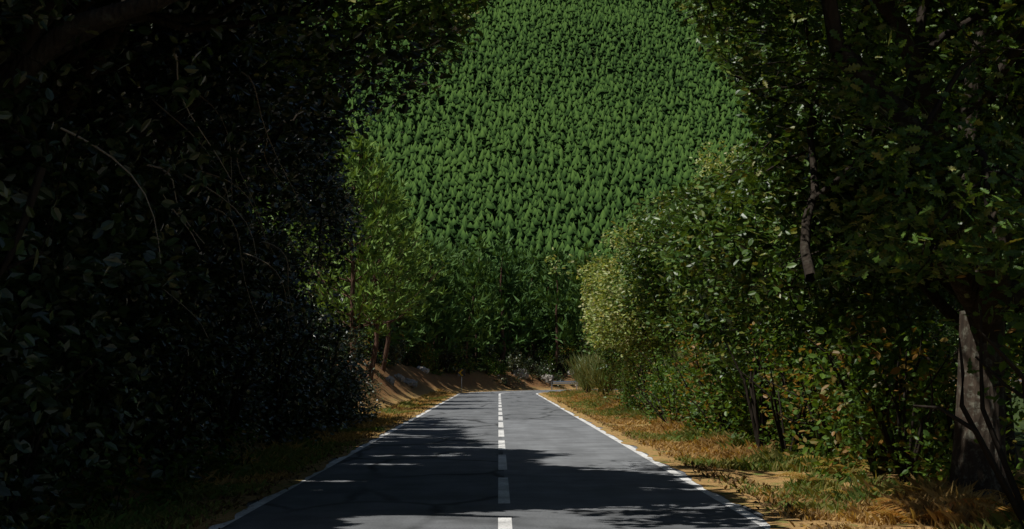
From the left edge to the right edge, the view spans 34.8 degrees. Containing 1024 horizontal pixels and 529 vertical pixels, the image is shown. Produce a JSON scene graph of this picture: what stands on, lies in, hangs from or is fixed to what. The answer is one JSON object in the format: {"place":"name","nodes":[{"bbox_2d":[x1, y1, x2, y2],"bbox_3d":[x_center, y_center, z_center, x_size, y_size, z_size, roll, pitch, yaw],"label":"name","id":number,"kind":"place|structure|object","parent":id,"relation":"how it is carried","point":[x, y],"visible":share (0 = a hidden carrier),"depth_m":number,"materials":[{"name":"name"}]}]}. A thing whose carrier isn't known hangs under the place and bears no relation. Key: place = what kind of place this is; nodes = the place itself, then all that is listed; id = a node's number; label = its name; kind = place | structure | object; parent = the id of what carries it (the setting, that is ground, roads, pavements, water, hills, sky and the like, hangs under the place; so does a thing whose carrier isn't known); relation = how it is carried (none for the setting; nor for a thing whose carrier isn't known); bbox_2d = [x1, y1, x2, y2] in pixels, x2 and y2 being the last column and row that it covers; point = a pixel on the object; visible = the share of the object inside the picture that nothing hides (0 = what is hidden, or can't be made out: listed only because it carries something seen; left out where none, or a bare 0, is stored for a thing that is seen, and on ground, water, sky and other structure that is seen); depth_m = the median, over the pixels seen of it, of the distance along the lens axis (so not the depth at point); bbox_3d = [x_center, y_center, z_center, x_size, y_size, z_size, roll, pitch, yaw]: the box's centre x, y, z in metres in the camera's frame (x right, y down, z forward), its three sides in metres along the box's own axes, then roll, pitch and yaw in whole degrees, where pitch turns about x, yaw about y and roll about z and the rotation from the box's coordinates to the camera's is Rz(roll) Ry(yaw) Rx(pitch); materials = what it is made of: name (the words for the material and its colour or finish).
{"place":"outdoors","nodes":[
{"label":"outdoors","id":0,"kind":"place"},
{"bbox_2d":[1,0,1023,528],"bbox_3d":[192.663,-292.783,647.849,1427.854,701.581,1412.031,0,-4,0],"label":"ground","id":1,"kind":"structure","parent":0,"point":[475,380],"depth_m":95.81,"materials":[{"name":"brown soil"}]},
{"bbox_2d":[0,0,290,443],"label":"oak","id":2,"kind":"object","parent":1,"relation":"on","point":[95,267],"visible":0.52,"depth_m":19.29,"materials":[{"name":"green plant"}]},
{"bbox_2d":[23,0,365,376],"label":"oak","id":3,"kind":"object","parent":1,"relation":"on","point":[335,186],"visible":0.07,"depth_m":42.27,"materials":[{"name":"green plant"}]},
{"bbox_2d":[0,0,396,405],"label":"oak","id":4,"kind":"object","parent":1,"relation":"on","point":[105,42],"visible":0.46,"depth_m":28.99,"materials":[{"name":"green plant"}]},
{"bbox_2d":[60,53,306,339],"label":"bare branches","id":5,"kind":"object","parent":4,"relation":"attached to","point":[149,165],"visible":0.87,"depth_m":24.17,"materials":[{"name":"brown wood"}]},
{"bbox_2d":[47,0,368,304],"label":"oak","id":6,"kind":"object","parent":1,"relation":"on","point":[311,158],"visible":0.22,"depth_m":34.07,"materials":[{"name":"green plant"}]},
{"bbox_2d":[0,0,448,528],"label":"oak","id":7,"kind":"object","parent":1,"relation":"on","point":[39,196],"visible":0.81,"depth_m":18.23,"materials":[{"name":"green plant"}]},
{"bbox_2d":[0,0,492,141],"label":"oak","id":8,"kind":"object","parent":1,"relation":"on","point":[38,52],"visible":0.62,"depth_m":21.27,"materials":[{"name":"green plant"}]},
{"bbox_2d":[143,73,365,305],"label":"oak","id":9,"kind":"object","parent":1,"relation":"on","point":[277,243],"visible":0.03,"depth_m":49.62,"materials":[{"name":"green plant"}]},
{"bbox_2d":[458,368,464,391],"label":"chevron sign","id":10,"kind":"object","parent":1,"relation":"on","point":[461,372],"visible":1,"depth_m":137.11,"materials":[{"name":"grey"}]},
{"bbox_2d":[356,354,578,388],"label":"boulders","id":11,"kind":"object","parent":1,"relation":"on","point":[411,383],"visible":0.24,"depth_m":135.54,"materials":[{"name":"grey stone"}]},
{"bbox_2d":[235,86,756,380],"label":"broadleaf trees","id":12,"kind":"object","parent":1,"relation":"on","point":[378,237],"visible":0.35,"depth_m":78.86,"materials":[{"name":"green plant"}]},
{"bbox_2d":[137,400,870,528],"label":"grass","id":13,"kind":"structure","parent":1,"relation":"on","point":[268,487],"depth_m":23.29,"materials":[{"name":"brown plant"}]},
{"bbox_2d":[0,0,1021,528],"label":"undergrowth","id":14,"kind":"object","parent":1,"relation":"on","point":[306,382],"visible":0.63,"depth_m":28.53,"materials":[{"name":"green plant"}]},
{"bbox_2d":[0,388,1023,528],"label":"verge grass","id":15,"kind":"structure","parent":1,"relation":"on","point":[718,449],"depth_m":23.61,"materials":[{"name":"plant"}]},
{"bbox_2d":[7,452,1023,523],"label":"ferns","id":16,"kind":"object","parent":1,"relation":"on","point":[907,519],"visible":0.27,"depth_m":19.62,"materials":[{"name":"green plant"}]},
{"bbox_2d":[243,0,823,272],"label":"pine forest","id":17,"kind":"object","parent":1,"relation":"on","point":[477,175],"visible":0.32,"depth_m":419.27,"materials":[{"name":"green plant"}]},
{"bbox_2d":[166,0,1023,504],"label":"oak","id":18,"kind":"object","parent":1,"relation":"on","point":[954,184],"visible":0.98,"depth_m":18.76,"materials":[{"name":"green plant"}]},
{"bbox_2d":[260,173,1016,373],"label":"trees","id":19,"kind":"object","parent":1,"relation":"on","point":[511,301],"visible":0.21,"depth_m":158.17,"materials":[{"name":"green plant"}]},
{"bbox_2d":[544,140,758,386],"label":"tree","id":20,"kind":"object","parent":1,"relation":"on","point":[598,283],"visible":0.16,"depth_m":64.41,"materials":[{"name":"green plant"}]},
{"bbox_2d":[576,40,729,399],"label":"oak","id":21,"kind":"object","parent":1,"relation":"on","point":[614,355],"visible":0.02,"depth_m":76.77,"materials":[{"name":"green plant"}]},
{"bbox_2d":[561,334,750,398],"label":"broom shrubs","id":22,"kind":"object","parent":1,"relation":"on","point":[587,376],"visible":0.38,"depth_m":95.45,"materials":[{"name":"green plant"}]},
{"bbox_2d":[608,177,703,370],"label":"oak","id":23,"kind":"object","parent":1,"relation":"on","point":[642,219],"visible":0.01,"depth_m":90.64,"materials":[{"name":"green plant"}]},
{"bbox_2d":[600,78,962,365],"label":"oak","id":24,"kind":"object","parent":1,"relation":"on","point":[647,289],"visible":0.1,"depth_m":59.75,"materials":[{"name":"green plant"}]},
{"bbox_2d":[551,380,1021,389],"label":"guard rail","id":25,"kind":"object","parent":1,"relation":"on","point":[562,382],"visible":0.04,"depth_m":153.94,"materials":[{"name":"silver metal"}]},
{"bbox_2d":[616,1,961,428],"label":"oak","id":26,"kind":"object","parent":1,"relation":"on","point":[664,202],"visible":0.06,"depth_m":40.09,"materials":[{"name":"green plant"}]},
{"bbox_2d":[615,227,1023,528],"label":"undergrowth","id":27,"kind":"object","parent":1,"relation":"on","point":[879,423],"visible":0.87,"depth_m":26.30,"materials":[{"name":"green plant"}]},
{"bbox_2d":[628,64,1023,414],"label":"oak","id":28,"kind":"object","parent":1,"relation":"on","point":[913,319],"depth_m":51.76,"materials":[{"name":"green plant"}]},
{"bbox_2d":[650,97,1016,425],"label":"oak","id":29,"kind":"object","parent":1,"relation":"on","point":[941,329],"depth_m":66.09,"materials":[{"name":"green plant"}]},
{"bbox_2d":[659,0,1023,467],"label":"oak","id":30,"kind":"object","parent":1,"relation":"on","point":[796,150],"visible":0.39,"depth_m":30.80,"materials":[{"name":"green plant"}]},
{"bbox_2d":[748,103,1023,411],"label":"oak","id":31,"kind":"object","parent":1,"relation":"on","point":[949,331],"depth_m":87.14,"materials":[{"name":"green plant"}]},
{"bbox_2d":[758,4,1023,365],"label":"oak","id":32,"kind":"object","parent":1,"relation":"on","point":[883,296],"visible":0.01,"depth_m":38.85,"materials":[{"name":"green plant"}]},
{"bbox_2d":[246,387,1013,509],"bbox_3d":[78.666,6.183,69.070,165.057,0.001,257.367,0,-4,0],"label":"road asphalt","id":33,"kind":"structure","parent":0,"point":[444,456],"depth_m":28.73,"materials":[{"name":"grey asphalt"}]},
{"bbox_2d":[208,389,769,528],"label":"road markings","id":34,"kind":"object","parent":33,"relation":"on","point":[503,497],"visible":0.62,"depth_m":23.98,"materials":[{"name":"paint"}]},
{"bbox_2d":[221,420,764,528],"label":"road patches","id":35,"kind":"object","parent":33,"relation":"on","point":[569,474],"visible":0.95,"depth_m":20.86,"materials":[{"name":"grey asphalt"}]},
{"bbox_2d":[184,389,817,528],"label":"road edge dirt","id":36,"kind":"structure","parent":33,"relation":"on","point":[778,522],"depth_m":23.69,"materials":[{"name":"brown soil"}]}
]}

